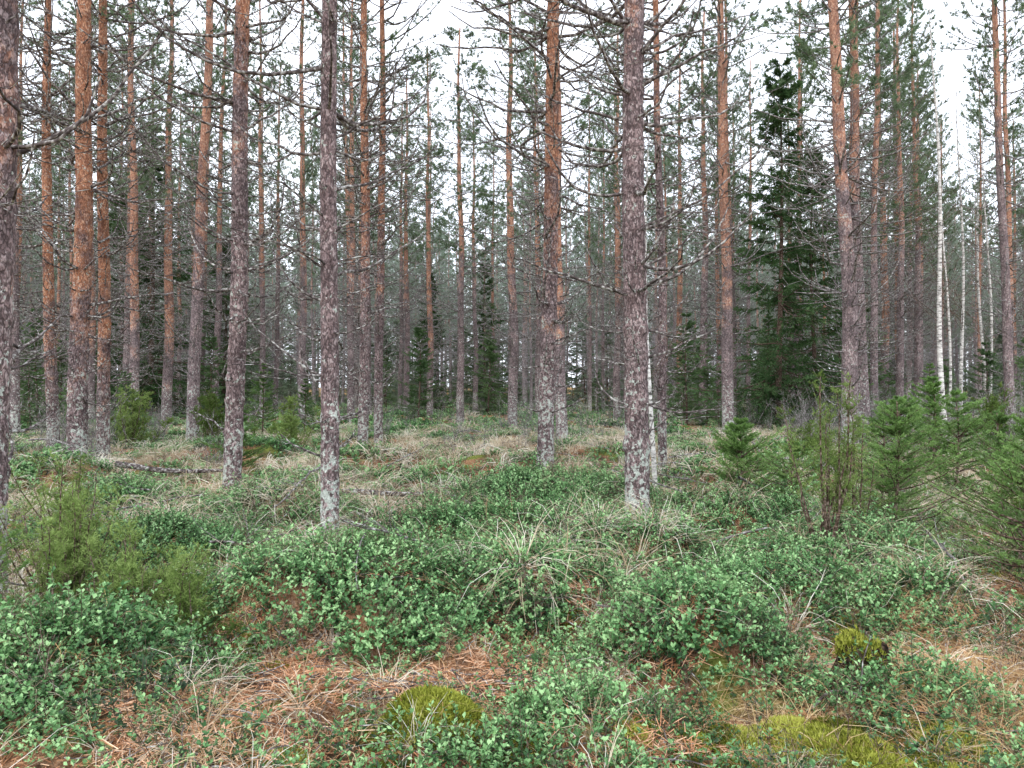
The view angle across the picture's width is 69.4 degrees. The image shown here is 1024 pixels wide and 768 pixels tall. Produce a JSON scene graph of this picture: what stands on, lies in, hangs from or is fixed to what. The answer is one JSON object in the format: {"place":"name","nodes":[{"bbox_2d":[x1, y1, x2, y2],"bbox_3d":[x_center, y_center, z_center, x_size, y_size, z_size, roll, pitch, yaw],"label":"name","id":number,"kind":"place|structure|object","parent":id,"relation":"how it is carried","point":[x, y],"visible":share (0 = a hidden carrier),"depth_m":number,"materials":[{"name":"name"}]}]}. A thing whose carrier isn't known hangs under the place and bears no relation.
{"place":"outdoors","nodes":[
{"label":"outdoors","id":0,"kind":"place"},
{"bbox_2d":[0,387,1023,767],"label":"ground","id":1,"kind":"structure","parent":0,"point":[330,707],"depth_m":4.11,"materials":[{"name":"plant"}]},
{"bbox_2d":[18,0,69,383],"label":"pine tree","id":2,"kind":"object","parent":1,"relation":"on","point":[20,61],"visible":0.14,"depth_m":29.44,"materials":[{"name":"brown plant"}]},
{"bbox_2d":[20,308,67,422],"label":"spruce tree","id":3,"kind":"object","parent":1,"relation":"on","point":[33,348],"visible":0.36,"depth_m":27.94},
{"bbox_2d":[9,0,93,433],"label":"pine tree","id":4,"kind":"object","parent":1,"relation":"on","point":[16,336],"visible":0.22,"depth_m":21.78,"materials":[{"name":"brown plant"}]},
{"bbox_2d":[0,447,140,608],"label":"juniper bush","id":5,"kind":"object","parent":1,"relation":"on","point":[72,547],"visible":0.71,"depth_m":4.71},
{"bbox_2d":[21,0,139,420],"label":"pine tree","id":6,"kind":"object","parent":1,"relation":"on","point":[91,382],"visible":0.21,"depth_m":27.37,"materials":[{"name":"brown plant"}]},
{"bbox_2d":[9,451,159,562],"bbox_3d":[-3.558,1.108,6.016,0.944,1.100,0.970,0,0,25],"label":"juniper bush","id":7,"kind":"object","parent":1,"relation":"on","point":[36,497],"visible":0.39,"depth_m":6.11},
{"bbox_2d":[12,0,163,451],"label":"pine tree","id":8,"kind":"object","parent":1,"relation":"on","point":[51,390],"visible":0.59,"depth_m":15.90,"materials":[{"name":"brown plant"}]},
{"bbox_2d":[0,0,193,607],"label":"pine tree","id":9,"kind":"object","parent":1,"relation":"on","point":[11,104],"visible":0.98,"depth_m":5.06,"materials":[{"name":"brown plant"}]},
{"bbox_2d":[14,0,207,458],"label":"pine tree","id":10,"kind":"object","parent":1,"relation":"on","point":[80,319],"visible":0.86,"depth_m":12.74,"materials":[{"name":"brown plant"}]},
{"bbox_2d":[18,0,207,458],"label":"pine tree","id":11,"kind":"object","parent":1,"relation":"on","point":[104,380],"visible":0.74,"depth_m":14.18,"materials":[{"name":"brown plant"}]},
{"bbox_2d":[56,179,187,417],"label":"spruce tree","id":12,"kind":"object","parent":1,"relation":"on","point":[111,215],"visible":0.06,"depth_m":31.74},
{"bbox_2d":[35,517,212,617],"bbox_3d":[-2.284,1.226,4.537,0.651,0.792,1.038,0,0,36],"label":"juniper bush","id":13,"kind":"object","parent":1,"relation":"on","point":[131,570],"visible":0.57,"depth_m":4.50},
{"bbox_2d":[51,0,206,428],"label":"pine tree","id":14,"kind":"object","parent":1,"relation":"on","point":[135,340],"visible":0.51,"depth_m":22.25,"materials":[{"name":"brown plant"}]},
{"bbox_2d":[71,0,189,390],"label":"pine tree","id":15,"kind":"object","parent":1,"relation":"on","point":[126,316],"visible":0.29,"depth_m":24.94,"materials":[{"name":"brown plant"}]},
{"bbox_2d":[110,384,173,448],"bbox_3d":[-8.992,0.844,17.611,1.370,1.745,1.438,0,0,34],"label":"juniper bush","id":16,"kind":"object","parent":1,"relation":"on","point":[133,423],"visible":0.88,"depth_m":17.47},
{"bbox_2d":[58,125,257,416],"bbox_3d":[-14.510,-4.393,30.486,5.403,12.444,7.369,0,0,39],"label":"spruce tree","id":17,"kind":"object","parent":1,"relation":"on","point":[150,388],"visible":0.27,"depth_m":29.84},
{"bbox_2d":[93,0,229,421],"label":"pine tree","id":18,"kind":"object","parent":1,"relation":"on","point":[167,375],"visible":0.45,"depth_m":25.85,"materials":[{"name":"brown plant"}]},
{"bbox_2d":[70,0,320,491],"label":"pine tree","id":19,"kind":"object","parent":1,"relation":"on","point":[235,379],"visible":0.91,"depth_m":9.83,"materials":[{"name":"grey plant"}]},
{"bbox_2d":[110,0,283,440],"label":"pine tree","id":20,"kind":"object","parent":1,"relation":"on","point":[194,358],"visible":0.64,"depth_m":19.55,"materials":[{"name":"brown plant"}]},
{"bbox_2d":[151,556,251,648],"bbox_3d":[-1.831,1.307,4.356,0.580,0.578,0.596,0,0,-20],"label":"juniper bush","id":21,"kind":"object","parent":1,"relation":"on","point":[184,599],"visible":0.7,"depth_m":4.24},
{"bbox_2d":[173,27,230,406],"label":"pine tree","id":22,"kind":"object","parent":1,"relation":"on","point":[205,284],"visible":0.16,"depth_m":36.01,"materials":[{"name":"green plant"}]},
{"bbox_2d":[173,0,263,410],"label":"pine tree","id":23,"kind":"object","parent":1,"relation":"on","point":[217,332],"visible":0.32,"depth_m":30.83,"materials":[{"name":"green plant"}]},
{"bbox_2d":[155,234,284,413],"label":"spruce tree","id":24,"kind":"object","parent":1,"relation":"on","point":[227,297],"visible":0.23,"depth_m":33.88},
{"bbox_2d":[189,389,258,441],"bbox_3d":[-6.715,0.827,17.043,1.610,1.504,1.022,0,0,5],"label":"juniper bush","id":25,"kind":"object","parent":1,"relation":"on","point":[210,405],"visible":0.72,"depth_m":16.98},
{"bbox_2d":[218,0,296,422],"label":"pine tree","id":26,"kind":"object","parent":1,"relation":"on","point":[261,286],"visible":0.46,"depth_m":28.44,"materials":[{"name":"green plant"}]},
{"bbox_2d":[243,363,279,437],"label":"spruce tree","id":27,"kind":"object","parent":1,"relation":"on","point":[263,394],"visible":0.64,"depth_m":18.97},
{"bbox_2d":[250,60,313,410],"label":"pine tree","id":28,"kind":"object","parent":1,"relation":"on","point":[276,352],"visible":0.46,"depth_m":36.73,"materials":[{"name":"green plant"}]},
{"bbox_2d":[263,394,320,446],"bbox_3d":[-4.635,0.878,15.395,1.460,1.366,0.893,0,0,10],"label":"juniper bush","id":29,"kind":"object","parent":1,"relation":"on","point":[286,424],"visible":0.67,"depth_m":15.43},
{"bbox_2d":[115,0,476,535],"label":"pine tree","id":30,"kind":"object","parent":1,"relation":"on","point":[329,229],"visible":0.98,"depth_m":6.65,"materials":[{"name":"grey plant"}]},
{"bbox_2d":[253,0,353,418],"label":"pine tree","id":31,"kind":"object","parent":1,"relation":"on","point":[302,260],"visible":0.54,"depth_m":23.41,"materials":[{"name":"brown plant"}]},
{"bbox_2d":[309,1,397,396],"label":"pine tree","id":32,"kind":"object","parent":1,"relation":"on","point":[346,190],"visible":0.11,"depth_m":31.51,"materials":[{"name":"brown plant"}]},
{"bbox_2d":[267,0,441,444],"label":"pine tree","id":33,"kind":"object","parent":1,"relation":"on","point":[364,381],"visible":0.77,"depth_m":15.41,"materials":[{"name":"brown plant"}]},
{"bbox_2d":[311,0,407,423],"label":"pine tree","id":34,"kind":"object","parent":1,"relation":"on","point":[350,392],"visible":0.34,"depth_m":27.97,"materials":[{"name":"brown plant"}]},
{"bbox_2d":[337,15,402,412],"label":"pine tree","id":35,"kind":"object","parent":1,"relation":"on","point":[355,98],"visible":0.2,"depth_m":35.01,"materials":[{"name":"green plant"}]},
{"bbox_2d":[299,0,471,446],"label":"pine tree","id":36,"kind":"object","parent":1,"relation":"on","point":[378,376],"visible":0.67,"depth_m":17.60,"materials":[{"name":"brown plant"}]},
{"bbox_2d":[373,100,425,410],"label":"pine tree","id":37,"kind":"object","parent":1,"relation":"on","point":[400,385],"visible":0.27,"depth_m":42.03,"materials":[{"name":"green plant"}]},
{"bbox_2d":[371,71,440,413],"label":"pine tree","id":38,"kind":"object","parent":1,"relation":"on","point":[406,294],"visible":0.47,"depth_m":37.92,"materials":[{"name":"green plant"}]},
{"bbox_2d":[387,327,453,422],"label":"spruce tree","id":39,"kind":"object","parent":1,"relation":"on","point":[418,331],"visible":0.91,"depth_m":27.84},
{"bbox_2d":[385,45,471,417],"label":"pine tree","id":40,"kind":"object","parent":1,"relation":"on","point":[429,322],"visible":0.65,"depth_m":33.98,"materials":[{"name":"green plant"}]},
{"bbox_2d":[399,272,465,411],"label":"spruce tree","id":41,"kind":"object","parent":1,"relation":"on","point":[438,347],"visible":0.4,"depth_m":41.93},
{"bbox_2d":[406,25,506,422],"bbox_3d":[-2.006,-6.345,29.927,4.349,16.662,4.133,0,0,37],"label":"pine tree","id":42,"kind":"object","parent":1,"relation":"on","point":[461,365],"visible":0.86,"depth_m":29.91,"materials":[{"name":"green plant"}]},
{"bbox_2d":[436,107,505,413],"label":"pine tree","id":43,"kind":"object","parent":1,"relation":"on","point":[476,367],"visible":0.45,"depth_m":39.23,"materials":[{"name":"green plant"}]},
{"bbox_2d":[464,330,507,415],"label":"spruce tree","id":44,"kind":"object","parent":1,"relation":"on","point":[490,352],"visible":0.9,"depth_m":36.37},
{"bbox_2d":[448,258,525,411],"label":"spruce tree","id":45,"kind":"object","parent":1,"relation":"on","point":[489,282],"visible":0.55,"depth_m":40.87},
{"bbox_2d":[466,126,518,400],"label":"pine tree","id":46,"kind":"object","parent":1,"relation":"on","point":[492,256],"visible":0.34,"depth_m":43.30,"materials":[{"name":"green plant"}]},
{"bbox_2d":[0,423,1015,607],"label":"fallen twigs","id":47,"kind":"object","parent":1,"relation":"on","point":[383,529],"depth_m":8.33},
{"bbox_2d":[435,0,583,427],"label":"pine tree","id":48,"kind":"object","parent":1,"relation":"on","point":[514,357],"visible":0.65,"depth_m":24.87,"materials":[{"name":"green plant"}]},
{"bbox_2d":[0,396,1023,767],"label":"lingonberry shrubs","id":49,"kind":"object","parent":1,"relation":"on","point":[730,588],"visible":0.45,"depth_m":4.54,"materials":[{"name":"green plant"}]},
{"bbox_2d":[0,399,1023,767],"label":"dry grass","id":50,"kind":"structure","parent":1,"relation":"on","point":[402,437],"depth_m":7.21,"materials":[{"name":"plant"}]},
{"bbox_2d":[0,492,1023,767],"bbox_3d":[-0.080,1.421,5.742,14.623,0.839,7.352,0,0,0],"label":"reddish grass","id":51,"kind":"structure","parent":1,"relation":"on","point":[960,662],"depth_m":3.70,"materials":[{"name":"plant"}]},
{"bbox_2d":[0,424,1023,767],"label":"bare undergrowth","id":52,"kind":"object","parent":1,"relation":"on","point":[964,554],"visible":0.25,"depth_m":4.34,"materials":[{"name":"plant"}]},
{"bbox_2d":[8,459,1018,767],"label":"moss cushions","id":53,"kind":"object","parent":1,"relation":"on","point":[816,741],"visible":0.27,"depth_m":3.29,"materials":[{"name":"plant"}]},
{"bbox_2d":[8,368,1023,466],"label":"bare shrubs","id":54,"kind":"object","parent":1,"relation":"on","point":[93,434],"visible":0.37,"depth_m":18.50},
{"bbox_2d":[20,109,1023,411],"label":"distant forest","id":55,"kind":"object","parent":1,"relation":"on","point":[526,389],"visible":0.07,"depth_m":55.49,"materials":[{"name":"plant"}]},
{"bbox_2d":[492,8,578,413],"bbox_3d":[1.025,-7.817,34.414,3.941,19.458,3.361,0,0,41],"label":"pine tree","id":56,"kind":"object","parent":1,"relation":"on","point":[537,322],"visible":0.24,"depth_m":34.30,"materials":[{"name":"brown plant"}]},
{"bbox_2d":[468,0,621,440],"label":"pine tree","id":57,"kind":"object","parent":1,"relation":"on","point":[562,413],"visible":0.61,"depth_m":19.39,"materials":[{"name":"brown plant"}]},
{"bbox_2d":[431,0,692,471],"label":"pine tree","id":58,"kind":"object","parent":1,"relation":"on","point":[546,410],"visible":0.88,"depth_m":11.89,"materials":[{"name":"brown plant"}]},
{"bbox_2d":[567,67,611,412],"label":"pine tree","id":59,"kind":"object","parent":1,"relation":"on","point":[589,341],"visible":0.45,"depth_m":41.84,"materials":[{"name":"green plant"}]},
{"bbox_2d":[583,108,620,408],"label":"pine tree","id":60,"kind":"object","parent":1,"relation":"on","point":[601,316],"visible":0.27,"depth_m":45.57,"materials":[{"name":"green plant"}]},
{"bbox_2d":[565,22,657,419],"bbox_3d":[4.830,-7.654,35.017,4.798,19.470,4.167,0,0,44],"label":"pine tree","id":61,"kind":"object","parent":1,"relation":"on","point":[616,382],"visible":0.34,"depth_m":34.87,"materials":[{"name":"brown plant"}]},
{"bbox_2d":[477,0,773,517],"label":"pine tree","id":62,"kind":"object","parent":1,"relation":"on","point":[635,266],"visible":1,"depth_m":8.01,"materials":[{"name":"grey plant"}]},
{"bbox_2d":[589,0,669,397],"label":"pine tree","id":63,"kind":"object","parent":1,"relation":"on","point":[616,137],"visible":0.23,"depth_m":29.72,"materials":[{"name":"green plant"}]},
{"bbox_2d":[597,119,686,487],"bbox_3d":[1.762,-0.954,10.187,1.588,5.502,0.903,0,0,-37],"label":"birch tree","id":64,"kind":"object","parent":1,"relation":"on","point":[653,458],"visible":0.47,"depth_m":10.17,"materials":[{"name":"white plant"}]},
{"bbox_2d":[559,0,765,469],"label":"pine tree","id":65,"kind":"object","parent":1,"relation":"on","point":[661,383],"visible":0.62,"depth_m":13.16,"materials":[{"name":"brown plant"}]},
{"bbox_2d":[645,136,689,412],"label":"pine tree","id":66,"kind":"object","parent":1,"relation":"on","point":[665,213],"visible":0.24,"depth_m":42.57,"materials":[{"name":"green plant"}]},
{"bbox_2d":[647,40,719,414],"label":"pine tree","id":67,"kind":"object","parent":1,"relation":"on","point":[679,289],"visible":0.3,"depth_m":37.92,"materials":[{"name":"green plant"}]},
{"bbox_2d":[656,313,717,424],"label":"spruce tree","id":68,"kind":"object","parent":1,"relation":"on","point":[689,324],"visible":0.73,"depth_m":27.27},
{"bbox_2d":[661,7,766,424],"bbox_3d":[7.911,-6.665,29.961,4.644,17.615,4.360,0,0,38],"label":"pine tree","id":69,"kind":"object","parent":1,"relation":"on","point":[704,298],"visible":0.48,"depth_m":29.94,"materials":[{"name":"green plant"}]},
{"bbox_2d":[679,62,757,417],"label":"pine tree","id":70,"kind":"object","parent":1,"relation":"on","point":[718,352],"visible":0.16,"depth_m":32.77,"materials":[{"name":"green plant"}]},
{"bbox_2d":[646,0,808,434],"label":"pine tree","id":71,"kind":"object","parent":1,"relation":"on","point":[727,346],"visible":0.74,"depth_m":21.91,"materials":[{"name":"brown plant"}]},
{"bbox_2d":[684,0,770,416],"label":"pine tree","id":72,"kind":"object","parent":1,"relation":"on","point":[737,96],"visible":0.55,"depth_m":26.48,"materials":[{"name":"green plant"}]},
{"bbox_2d":[668,416,801,498],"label":"spruce sapling","id":73,"kind":"object","parent":1,"relation":"on","point":[732,446],"visible":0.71,"depth_m":8.93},
{"bbox_2d":[718,60,773,406],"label":"pine tree","id":74,"kind":"object","parent":1,"relation":"on","point":[749,322],"visible":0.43,"depth_m":37.50,"materials":[{"name":"green plant"}]},
{"bbox_2d":[673,56,886,429],"bbox_3d":[8.590,-4.396,24.053,6.021,12.419,6.443,0,0,44],"label":"spruce tree","id":75,"kind":"object","parent":1,"relation":"on","point":[769,387],"visible":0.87,"depth_m":23.70,"materials":[{"name":"plant"}]},
{"bbox_2d":[735,440,845,497],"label":"spruce sapling","id":76,"kind":"object","parent":1,"relation":"on","point":[773,467],"visible":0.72,"depth_m":7.91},
{"bbox_2d":[763,0,834,409],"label":"pine tree","id":77,"kind":"object","parent":1,"relation":"on","point":[799,102],"visible":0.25,"depth_m":29.04,"materials":[{"name":"green plant"}]},
{"bbox_2d":[739,149,886,422],"bbox_3d":[10.378,-3.284,26.338,4.421,9.955,6.029,0,0,-4],"label":"spruce tree","id":78,"kind":"object","parent":1,"relation":"on","point":[812,260],"visible":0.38,"depth_m":25.83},
{"bbox_2d":[776,369,867,546],"bbox_3d":[2.534,0.660,6.047,0.698,1.590,0.680,0,0,6],"label":"juniper bush","id":79,"kind":"object","parent":1,"relation":"on","point":[839,493],"visible":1,"depth_m":6.04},
{"bbox_2d":[722,0,945,447],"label":"pine tree","id":80,"kind":"object","parent":1,"relation":"on","point":[849,292],"visible":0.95,"depth_m":16.86,"materials":[{"name":"brown plant"}]},
{"bbox_2d":[761,0,933,441],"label":"pine tree","id":81,"kind":"object","parent":1,"relation":"on","point":[862,382],"visible":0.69,"depth_m":18.38,"materials":[{"name":"brown plant"}]},
{"bbox_2d":[820,625,894,698],"bbox_3d":[1.873,1.482,3.919,0.441,0.389,0.431,0,0,0],"label":"tree stump","id":82,"kind":"object","parent":1,"relation":"on","point":[845,642],"visible":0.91,"depth_m":3.86,"materials":[{"name":"plant"}]},
{"bbox_2d":[831,419,888,520],"bbox_3d":[3.084,0.861,6.498,0.465,1.173,0.684,0,0,33],"label":"juniper bush","id":83,"kind":"object","parent":1,"relation":"on","point":[856,484],"visible":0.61,"depth_m":6.38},
{"bbox_2d":[795,0,927,371],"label":"pine tree","id":84,"kind":"object","parent":1,"relation":"on","point":[863,100],"visible":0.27,"depth_m":24.14,"materials":[{"name":"green plant"}]},
{"bbox_2d":[823,0,923,425],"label":"pine tree","id":85,"kind":"object","parent":1,"relation":"on","point":[873,240],"visible":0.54,"depth_m":21.44,"materials":[{"name":"brown plant"}]},
{"bbox_2d":[827,0,942,404],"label":"pine tree","id":86,"kind":"object","parent":1,"relation":"on","point":[885,314],"visible":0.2,"depth_m":29.87,"materials":[{"name":"brown plant"}]},
{"bbox_2d":[800,405,972,515],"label":"spruce sapling","id":87,"kind":"object","parent":1,"relation":"on","point":[875,421],"visible":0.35,"depth_m":8.73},
{"bbox_2d":[835,451,970,530],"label":"spruce sapling","id":88,"kind":"object","parent":1,"relation":"on","point":[878,487],"visible":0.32,"depth_m":7.52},
{"bbox_2d":[860,19,946,396],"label":"pine tree","id":89,"kind":"object","parent":1,"relation":"on","point":[894,63],"visible":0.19,"depth_m":31.90,"materials":[{"name":"green plant"}]},
{"bbox_2d":[849,395,959,492],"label":"spruce sapling","id":90,"kind":"object","parent":1,"relation":"on","point":[921,435],"visible":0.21,"depth_m":10.12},
{"bbox_2d":[849,0,965,416],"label":"pine tree","id":91,"kind":"object","parent":1,"relation":"on","point":[900,360],"visible":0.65,"depth_m":27.00,"materials":[{"name":"brown plant"}]},
{"bbox_2d":[819,396,1000,541],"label":"spruce sapling","id":92,"kind":"object","parent":1,"relation":"on","point":[897,422],"visible":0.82,"depth_m":6.66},
{"bbox_2d":[870,0,976,407],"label":"pine tree","id":93,"kind":"object","parent":1,"relation":"on","point":[917,349],"visible":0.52,"depth_m":29.86,"materials":[{"name":"brown plant"}]},
{"bbox_2d":[886,57,965,401],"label":"pine tree","id":94,"kind":"object","parent":1,"relation":"on","point":[905,196],"visible":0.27,"depth_m":37.29,"materials":[{"name":"green plant"}]},
{"bbox_2d":[889,1,975,439],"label":"birch tree","id":95,"kind":"object","parent":1,"relation":"on","point":[939,322],"visible":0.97,"depth_m":18.07,"materials":[{"name":"white plant"}]},
{"bbox_2d":[908,110,975,392],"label":"pine tree","id":96,"kind":"object","parent":1,"relation":"on","point":[947,137],"visible":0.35,"depth_m":45.18,"materials":[{"name":"green plant"}]},
{"bbox_2d":[902,376,1004,468],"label":"spruce sapling","id":97,"kind":"object","parent":1,"relation":"on","point":[931,389],"visible":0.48,"depth_m":12.99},
{"bbox_2d":[919,82,999,420],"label":"birch tree","id":98,"kind":"object","parent":1,"relation":"on","point":[963,287],"visible":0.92,"depth_m":22.02,"materials":[{"name":"white plant"}]},
{"bbox_2d":[905,389,1022,488],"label":"spruce sapling","id":99,"kind":"object","parent":1,"relation":"on","point":[952,430],"visible":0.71,"depth_m":10.93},
{"bbox_2d":[914,407,1023,600],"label":"spruce sapling","id":100,"kind":"object","parent":1,"relation":"on","point":[1017,477],"visible":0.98,"depth_m":5.22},
{"bbox_2d":[923,0,1023,424],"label":"pine tree","id":101,"kind":"object","parent":1,"relation":"on","point":[1005,263],"visible":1,"depth_m":19.93,"materials":[{"name":"brown plant"}]},
{"bbox_2d":[931,444,1023,552],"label":"spruce sapling","id":102,"kind":"object","parent":1,"relation":"on","point":[989,493],"visible":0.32,"depth_m":6.23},
{"bbox_2d":[935,409,1023,533],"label":"spruce sapling","id":103,"kind":"object","parent":1,"relation":"on","point":[998,419],"visible":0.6,"depth_m":7.40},
{"bbox_2d":[953,78,1005,406],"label":"pine tree","id":104,"kind":"object","parent":1,"relation":"on","point":[980,238],"visible":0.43,"depth_m":41.50,"materials":[{"name":"green plant"}]},
{"bbox_2d":[948,0,1023,406],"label":"pine tree","id":105,"kind":"object","parent":1,"relation":"on","point":[1006,134],"visible":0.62,"depth_m":25.65,"materials":[{"name":"brown plant"}]},
{"bbox_2d":[958,342,1019,418],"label":"spruce tree","id":106,"kind":"object","parent":1,"relation":"on","point":[982,365],"visible":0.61,"depth_m":23.98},
{"bbox_2d":[966,381,1023,452],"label":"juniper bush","id":107,"kind":"object","parent":1,"relation":"on","point":[991,405],"visible":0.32,"depth_m":15.41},
{"bbox_2d":[984,122,1023,402],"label":"pine tree","id":108,"kind":"object","parent":1,"relation":"on","point":[1014,279],"visible":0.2,"depth_m":45.55,"materials":[{"name":"green plant"}]},
{"bbox_2d":[18,0,1023,387],"label":"sky","id":109,"kind":"structure","parent":0,"point":[956,58],"materials":[{"name":"white"}]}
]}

